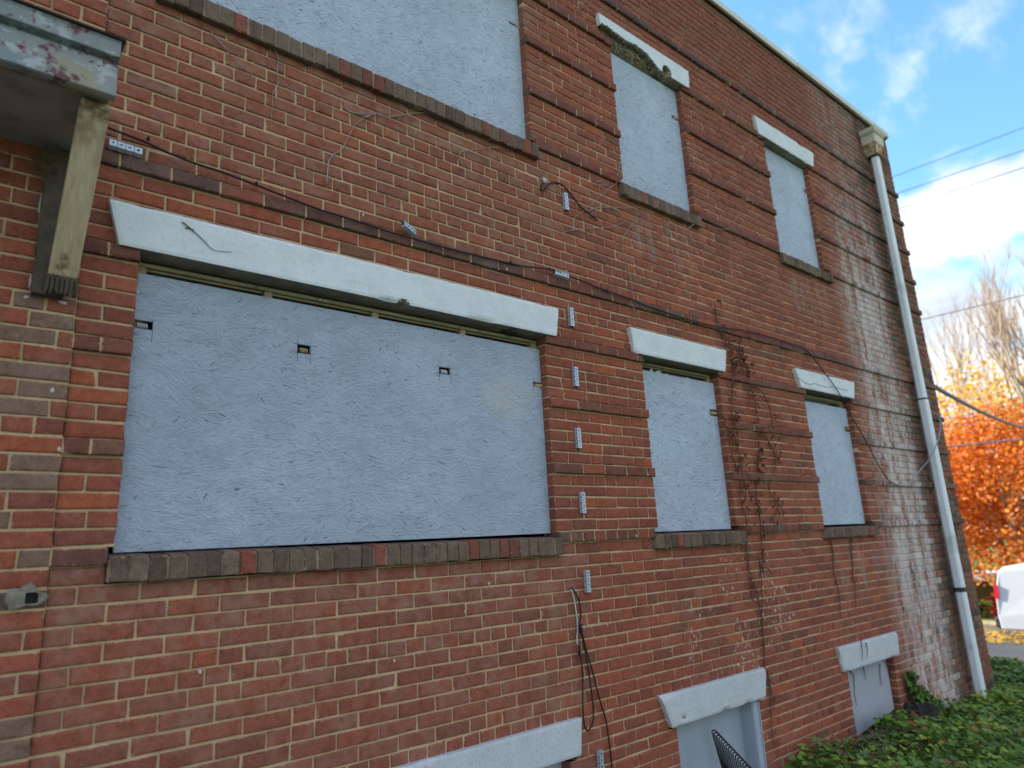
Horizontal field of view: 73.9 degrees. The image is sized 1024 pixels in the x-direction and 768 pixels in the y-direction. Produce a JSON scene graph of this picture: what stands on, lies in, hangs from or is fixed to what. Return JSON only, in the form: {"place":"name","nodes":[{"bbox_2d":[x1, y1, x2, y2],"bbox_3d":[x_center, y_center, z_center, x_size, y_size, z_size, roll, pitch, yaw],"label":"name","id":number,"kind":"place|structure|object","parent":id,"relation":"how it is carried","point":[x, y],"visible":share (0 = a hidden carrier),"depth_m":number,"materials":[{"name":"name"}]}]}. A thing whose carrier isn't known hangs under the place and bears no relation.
{"place":"outdoors","nodes":[
{"label":"outdoors","id":0,"kind":"place"},
{"bbox_2d":[719,0,1023,531],"label":"sky","id":1,"kind":"structure","parent":0,"point":[943,78],"materials":[{"name":"blue"}]},
{"bbox_2d":[782,534,1023,767],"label":"ground","id":2,"kind":"structure","parent":0,"point":[864,733],"depth_m":5.16,"materials":[{"name":"plant"}]},
{"bbox_2d":[0,0,994,767],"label":"brick building","id":3,"kind":"structure","parent":2,"relation":"on","point":[448,652],"depth_m":3.91,"materials":[{"name":"brick"}]},
{"bbox_2d":[0,0,125,304],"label":"door canopy","id":4,"kind":"object","parent":3,"relation":"attached to","point":[58,79],"visible":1,"depth_m":2.43,"materials":[{"name":"paint"}]},
{"bbox_2d":[21,140,67,193],"bbox_3d":[-1.800,-0.852,2.647,0.136,0.263,0.149,-5,-14,7],"label":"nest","id":5,"kind":"object","parent":4,"relation":"attached to","point":[46,170],"visible":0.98,"depth_m":2.63,"materials":[{"name":"brown plant"}]},
{"bbox_2d":[108,139,142,157],"bbox_3d":[-1.632,-0.997,2.877,0.124,0.039,0.021,10,-18,-38],"label":"cable bracket","id":6,"kind":"object","parent":3,"relation":"attached to","point":[122,147],"visible":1,"depth_m":2.87,"materials":[{"name":"metal"}]},
{"bbox_2d":[182,221,229,251],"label":"dry vine","id":7,"kind":"object","parent":3,"relation":"attached to","point":[200,237],"visible":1,"depth_m":2.99,"materials":[{"name":"plant"}]},
{"bbox_2d":[210,31,278,119],"bbox_3d":[-1.311,-1.556,3.344,0.335,0.493,0.007,8,-17,-39],"label":"dry vine","id":8,"kind":"object","parent":3,"relation":"attached to","point":[248,72],"visible":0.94,"depth_m":3.38,"materials":[{"name":"brown plant"}]},
{"bbox_2d":[113,273,550,552],"bbox_3d":[-0.683,0.195,3.483,2.296,1.200,0.055,8,-17,-39],"label":"window board","id":9,"kind":"object","parent":3,"relation":"attached to","point":[246,424],"depth_m":3.25,"materials":[{"name":"paint"}]},
{"bbox_2d":[104,199,563,582],"bbox_3d":[-0.683,0.138,3.459,2.523,1.534,0.177,8,-17,-39],"label":"window","id":10,"kind":"structure","parent":3,"relation":"in","point":[263,266],"depth_m":3.25,"materials":[{"name":"paint"}]},
{"bbox_2d":[155,0,539,160],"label":"window","id":11,"kind":"structure","parent":3,"relation":"in","point":[211,13],"depth_m":3.69,"materials":[{"name":"paint"}]},
{"bbox_2d":[209,0,525,138],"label":"window board","id":12,"kind":"object","parent":3,"relation":"attached to","point":[464,56],"depth_m":4.26,"materials":[{"name":"paint"}]},
{"bbox_2d":[325,110,423,184],"bbox_3d":[-0.681,-1.320,3.810,0.761,0.694,0.010,8,-17,-39],"label":"dry vine","id":13,"kind":"object","parent":3,"relation":"attached to","point":[367,116],"visible":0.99,"depth_m":3.69,"materials":[{"name":"brown plant"}]},
{"bbox_2d":[401,220,415,235],"bbox_3d":[-0.563,-0.851,3.725,0.021,0.039,0.124,-8,-15,21],"label":"cable bracket","id":14,"kind":"object","parent":3,"relation":"attached to","point":[408,228],"visible":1,"depth_m":3.71,"materials":[{"name":"metal"}]},
{"bbox_2d":[459,147,510,164],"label":"dry vine","id":15,"kind":"object","parent":3,"relation":"attached to","point":[477,149],"visible":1,"depth_m":4.23,"materials":[{"name":"brown plant"}]},
{"bbox_2d":[390,717,581,767],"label":"basement window","id":16,"kind":"structure","parent":3,"relation":"in","point":[542,746],"depth_m":3.49,"materials":[{"name":"paint"}]},
{"bbox_2d":[107,126,940,485],"bbox_3d":[1.760,0.053,5.382,8.788,1.388,0.154,8,-17,-39],"label":"cable","id":17,"kind":"object","parent":3,"relation":"attached to","point":[479,256],"visible":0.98,"depth_m":3.91,"materials":[{"name":"black rubber"}]},
{"bbox_2d":[543,762,561,767],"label":"window board","id":18,"kind":"object","parent":3,"relation":"attached to","point":[557,765],"depth_m":3.73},
{"bbox_2d":[553,270,568,279],"bbox_3d":[0.323,-0.715,4.456,0.124,0.039,0.021,10,-18,-38],"label":"cable bracket","id":19,"kind":"object","parent":3,"relation":"attached to","point":[563,275],"visible":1,"depth_m":4.45,"materials":[{"name":"metal"}]},
{"bbox_2d":[562,192,568,210],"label":"cable bracket","id":20,"kind":"object","parent":3,"relation":"attached to","point":[565,202],"visible":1,"depth_m":4.67,"materials":[{"name":"metal"}]},
{"bbox_2d":[540,177,597,220],"bbox_3d":[0.397,-1.282,4.710,0.542,0.188,0.044,8,-17,-39],"label":"cable","id":21,"kind":"object","parent":3,"relation":"attached to","point":[544,180],"visible":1,"depth_m":4.69,"materials":[{"name":"black rubber"}]},
{"bbox_2d":[567,307,574,326],"bbox_3d":[0.391,-0.437,4.466,0.046,0.127,0.021,8,-17,-39],"label":"cable bracket","id":22,"kind":"object","parent":3,"relation":"attached to","point":[570,317],"visible":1,"depth_m":4.45,"materials":[{"name":"metal"}]},
{"bbox_2d":[572,367,578,386],"bbox_3d":[0.411,-0.046,4.371,0.046,0.127,0.021,8,-17,-39],"label":"cable bracket","id":23,"kind":"object","parent":3,"relation":"attached to","point":[575,376],"visible":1,"depth_m":4.36,"materials":[{"name":"metal"}]},
{"bbox_2d":[574,428,581,448],"bbox_3d":[0.418,0.340,4.267,0.046,0.127,0.021,8,-17,-39],"label":"cable bracket","id":24,"kind":"object","parent":3,"relation":"attached to","point":[578,441],"visible":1,"depth_m":4.26,"materials":[{"name":"metal"}]},
{"bbox_2d":[579,492,585,512],"bbox_3d":[0.436,0.727,4.171,0.046,0.127,0.021,8,-17,-39],"label":"cable bracket","id":25,"kind":"object","parent":3,"relation":"attached to","point":[582,502],"visible":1,"depth_m":4.16,"materials":[{"name":"metal"}]},
{"bbox_2d":[583,570,590,592],"bbox_3d":[0.452,1.175,4.056,0.046,0.127,0.021,8,-17,-39],"label":"cable bracket","id":26,"kind":"object","parent":3,"relation":"attached to","point":[587,582],"visible":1,"depth_m":4.05,"materials":[{"name":"metal"}]},
{"bbox_2d":[570,587,611,767],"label":"hanging cables","id":27,"kind":"object","parent":3,"relation":"hanging from","point":[579,625],"visible":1,"depth_m":3.90,"materials":[{"name":"black rubber"}]},
{"bbox_2d":[596,749,603,767],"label":"cable bracket","id":28,"kind":"object","parent":3,"relation":"attached to","point":[600,759],"visible":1,"depth_m":3.82,"materials":[{"name":"metal"}]},
{"bbox_2d":[563,161,648,309],"bbox_3d":[0.703,-1.137,4.930,0.988,1.205,0.009,8,-17,-39],"label":"dry vine","id":29,"kind":"object","parent":3,"relation":"attached to","point":[613,226],"visible":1,"depth_m":4.97,"materials":[{"name":"brown plant"}]},
{"bbox_2d":[595,13,701,228],"bbox_3d":[1.134,-2.103,5.641,1.173,1.575,0.178,8,-17,-39],"label":"window","id":30,"kind":"structure","parent":3,"relation":"in","point":[627,47],"depth_m":5.64,"materials":[{"name":"paint"}]},
{"bbox_2d":[610,53,689,211],"bbox_3d":[1.129,-2.083,5.672,0.912,1.176,0.055,8,-17,-39],"label":"window board","id":31,"kind":"object","parent":3,"relation":"attached to","point":[651,155],"depth_m":5.66,"materials":[{"name":"paint"}]},
{"bbox_2d":[642,370,730,531],"bbox_3d":[1.278,0.502,5.059,0.931,1.146,0.055,8,-17,-39],"label":"window board","id":32,"kind":"object","parent":3,"relation":"attached to","point":[689,482],"depth_m":5.04,"materials":[{"name":"paint"}]},
{"bbox_2d":[627,327,746,548],"bbox_3d":[1.281,0.419,5.045,1.175,1.528,0.177,8,-17,-39],"label":"window","id":33,"kind":"structure","parent":3,"relation":"in","point":[661,353],"depth_m":5.04,"materials":[{"name":"paint"}]},
{"bbox_2d":[656,667,765,727],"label":"lintel","id":34,"kind":"structure","parent":3,"relation":"in","point":[689,704],"depth_m":4.51,"materials":[{"name":"paint"}]},
{"bbox_2d":[685,215,739,229],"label":"dry vine","id":35,"kind":"object","parent":3,"relation":"attached to","point":[712,226],"visible":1,"depth_m":5.83,"materials":[{"name":"brown plant"}]},
{"bbox_2d":[673,701,766,767],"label":"metal panel","id":36,"kind":"object","parent":3,"relation":"attached to","point":[739,729],"visible":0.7,"depth_m":4.72,"materials":[{"name":"grey paint"}]},
{"bbox_2d":[714,300,784,746],"bbox_3d":[1.997,0.978,5.378,0.798,3.356,0.116,8,-17,-39],"label":"dead creeper","id":37,"kind":"object","parent":3,"relation":"attached to","point":[736,417],"visible":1,"depth_m":5.39,"materials":[{"name":"brown plant"}]},
{"bbox_2d":[764,147,818,267],"bbox_3d":[2.888,-1.828,7.091,0.920,1.166,0.055,8,-17,-39],"label":"window board","id":38,"kind":"object","parent":3,"relation":"attached to","point":[794,229],"depth_m":7.09,"materials":[{"name":"paint"}]},
{"bbox_2d":[752,116,833,283],"bbox_3d":[2.875,-1.850,7.048,1.182,1.554,0.176,8,-17,-39],"label":"window","id":39,"kind":"structure","parent":3,"relation":"in","point":[775,141],"depth_m":7.02,"materials":[{"name":"paint"}]},
{"bbox_2d":[804,401,864,524],"bbox_3d":[3.043,0.756,6.484,0.923,1.138,0.055,8,-17,-39],"label":"window board","id":40,"kind":"object","parent":3,"relation":"attached to","point":[836,473],"depth_m":6.49,"materials":[{"name":"paint"}]},
{"bbox_2d":[792,368,878,538],"bbox_3d":[3.032,0.674,6.458,1.176,1.526,0.178,8,-17,-39],"label":"window","id":41,"kind":"structure","parent":3,"relation":"in","point":[818,387],"depth_m":6.47,"materials":[{"name":"paint"}]},
{"bbox_2d":[830,538,855,615],"bbox_3d":[2.961,1.706,6.033,0.447,0.666,0.018,8,-17,-39],"label":"dry vine","id":42,"kind":"object","parent":3,"relation":"attached to","point":[852,570],"visible":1,"depth_m":6.03,"materials":[{"name":"brown plant"}]},
{"bbox_2d":[834,631,898,724],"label":"lintel","id":43,"kind":"structure","parent":3,"relation":"in","point":[883,646],"depth_m":5.94,"materials":[{"name":"paint"}]},
{"bbox_2d":[846,659,893,735],"bbox_3d":[3.137,2.735,5.988,0.866,0.555,0.012,8,-17,-39],"label":"window board","id":44,"kind":"object","parent":3,"relation":"attached to","point":[873,697],"depth_m":5.99,"materials":[{"name":"grey wood"}]},
{"bbox_2d":[850,638,891,705],"bbox_3d":[3.264,2.507,6.074,0.866,0.544,0.106,8,-17,-39],"label":"dry vine","id":45,"kind":"object","parent":3,"relation":"attached to","point":[864,670],"visible":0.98,"depth_m":5.92,"materials":[{"name":"brown plant"}]},
{"bbox_2d":[882,510,921,619],"bbox_3d":[3.899,1.806,6.800,0.508,1.089,0.015,8,-17,-39],"label":"dry vine","id":46,"kind":"object","parent":3,"relation":"attached to","point":[891,554],"visible":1,"depth_m":6.79,"materials":[{"name":"brown plant"}]},
{"bbox_2d":[858,125,986,697],"bbox_3d":[4.773,0.037,7.926,0.342,6.685,0.203,8,-17,-39],"label":"downpipe","id":47,"kind":"object","parent":3,"relation":"attached to","point":[872,137],"visible":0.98,"depth_m":7.82,"materials":[{"name":"white metal"}]},
{"bbox_2d":[934,384,1023,428],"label":"overhead line","id":48,"kind":"object","parent":3,"relation":"attached to","point":[948,394],"visible":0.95,"depth_m":10.87,"materials":[{"name":"grey metal"}]},
{"bbox_2d":[711,730,751,767],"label":"leaf rake","id":49,"kind":"object","parent":2,"relation":"on","point":[720,753],"visible":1,"depth_m":4.42,"materials":[{"name":"black plastic"}]},
{"bbox_2d":[788,655,1023,767],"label":"ivy ground cover","id":50,"kind":"object","parent":2,"relation":"on","point":[991,724],"visible":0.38,"depth_m":5.21,"materials":[{"name":"green plant"}]},
{"bbox_2d":[812,723,965,762],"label":"leaf litter","id":51,"kind":"object","parent":50,"relation":"on","point":[862,736],"visible":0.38,"depth_m":5.23,"materials":[{"name":"plant"}]},
{"bbox_2d":[903,664,942,705],"bbox_3d":[3.856,2.854,6.385,0.598,0.475,0.130,8,-17,-39],"label":"ivy shoot","id":52,"kind":"object","parent":50,"relation":"on","point":[919,693],"visible":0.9,"depth_m":6.31,"materials":[{"name":"green plant"}]},
{"bbox_2d":[901,701,940,735],"bbox_3d":[3.432,2.902,5.719,0.415,0.384,0.405,8,-17,-39],"label":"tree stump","id":53,"kind":"object","parent":2,"relation":"on","point":[926,709],"visible":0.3,"depth_m":5.78,"materials":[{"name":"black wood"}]},
{"bbox_2d":[923,290,997,570],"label":"bare tree","id":54,"kind":"object","parent":2,"relation":"on","point":[961,383],"visible":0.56,"depth_m":42.79,"materials":[{"name":"beige plant"}]},
{"bbox_2d":[939,384,998,436],"bbox_3d":[23.844,5.945,39.324,10.091,12.263,11.212,8,-17,-39],"label":"autumn tree","id":55,"kind":"object","parent":2,"relation":"on","point":[953,401],"depth_m":39.20,"materials":[{"name":"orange plant"}]},
{"bbox_2d":[931,343,1023,566],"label":"autumn tree","id":56,"kind":"object","parent":2,"relation":"on","point":[967,387],"visible":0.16,"depth_m":33.80,"materials":[{"name":"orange plant"}]},
{"bbox_2d":[939,362,1023,595],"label":"maple tree","id":57,"kind":"object","parent":2,"relation":"on","point":[967,481],"visible":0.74,"depth_m":22.45,"materials":[{"name":"orange plant"}]},
{"bbox_2d":[944,406,1023,584],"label":"maple tree","id":58,"kind":"object","parent":2,"relation":"on","point":[998,518],"visible":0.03,"depth_m":24.50,"materials":[{"name":"orange plant"}]},
{"bbox_2d":[973,571,996,619],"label":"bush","id":59,"kind":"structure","parent":2,"relation":"on","point":[987,590],"depth_m":27.00,"materials":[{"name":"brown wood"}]},
{"bbox_2d":[978,598,994,618],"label":"hedge","id":60,"kind":"object","parent":2,"relation":"on","point":[982,605],"visible":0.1,"depth_m":22.52,"materials":[{"name":"green plant"}]},
{"bbox_2d":[958,230,1023,412],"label":"bare tree","id":61,"kind":"object","parent":2,"relation":"on","point":[1002,345],"visible":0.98,"depth_m":31.89,"materials":[{"name":"beige plant"}]},
{"bbox_2d":[961,256,1023,450],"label":"bare tree","id":62,"kind":"object","parent":2,"relation":"on","point":[1018,348],"visible":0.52,"depth_m":35.28,"materials":[{"name":"beige plant"}]},
{"bbox_2d":[983,624,1023,631],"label":"kerb","id":63,"kind":"structure","parent":2,"relation":"on","point":[991,627],"depth_m":18.12,"materials":[{"name":"concrete"}]},
{"bbox_2d":[893,127,1023,176],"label":"overhead line","id":64,"kind":"object","parent":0,"point":[959,151],"visible":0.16,"depth_m":22.80,"materials":[{"name":"grey metal"}]},
{"bbox_2d":[897,150,1023,193],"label":"overhead line","id":65,"kind":"object","parent":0,"point":[961,171],"visible":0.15,"depth_m":22.71,"materials":[{"name":"grey metal"}]},
{"bbox_2d":[899,167,1023,208],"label":"overhead line","id":66,"kind":"object","parent":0,"point":[962,187],"visible":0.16,"depth_m":22.54,"materials":[{"name":"grey metal"}]},
{"bbox_2d":[921,294,1023,319],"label":"overhead line","id":67,"kind":"object","parent":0,"point":[973,307],"visible":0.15,"depth_m":22.01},
{"bbox_2d":[944,402,1023,419],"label":"overhead line","id":68,"kind":"object","parent":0,"point":[985,410],"visible":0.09,"depth_m":23.11,"materials":[{"name":"grey metal"}]},
{"bbox_2d":[947,438,1023,447],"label":"overhead line","id":69,"kind":"object","parent":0,"point":[985,442],"visible":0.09,"depth_m":21.30,"materials":[{"name":"grey metal"}]},
{"bbox_2d":[981,595,998,617],"bbox_3d":[18.959,7.602,23.522,1.780,1.460,4.500,10,-19,-43],"label":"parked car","id":70,"kind":"object","parent":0,"point":[994,608],"visible":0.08,"depth_m":24.18,"materials":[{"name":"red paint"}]},
{"bbox_2d":[984,630,1023,660],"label":"road","id":71,"kind":"structure","parent":0,"point":[1006,649],"depth_m":15.58,"materials":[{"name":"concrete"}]},
{"bbox_2d":[983,621,1023,644],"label":"fallen leaves","id":72,"kind":"object","parent":71,"relation":"on","point":[1002,636],"visible":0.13,"depth_m":17.03,"materials":[{"name":"yellow plant"}]},
{"bbox_2d":[993,556,1023,628],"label":"parked van","id":73,"kind":"object","parent":71,"relation":"on","point":[1009,591],"visible":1,"depth_m":16.42,"materials":[{"name":"white paint"}]}
]}

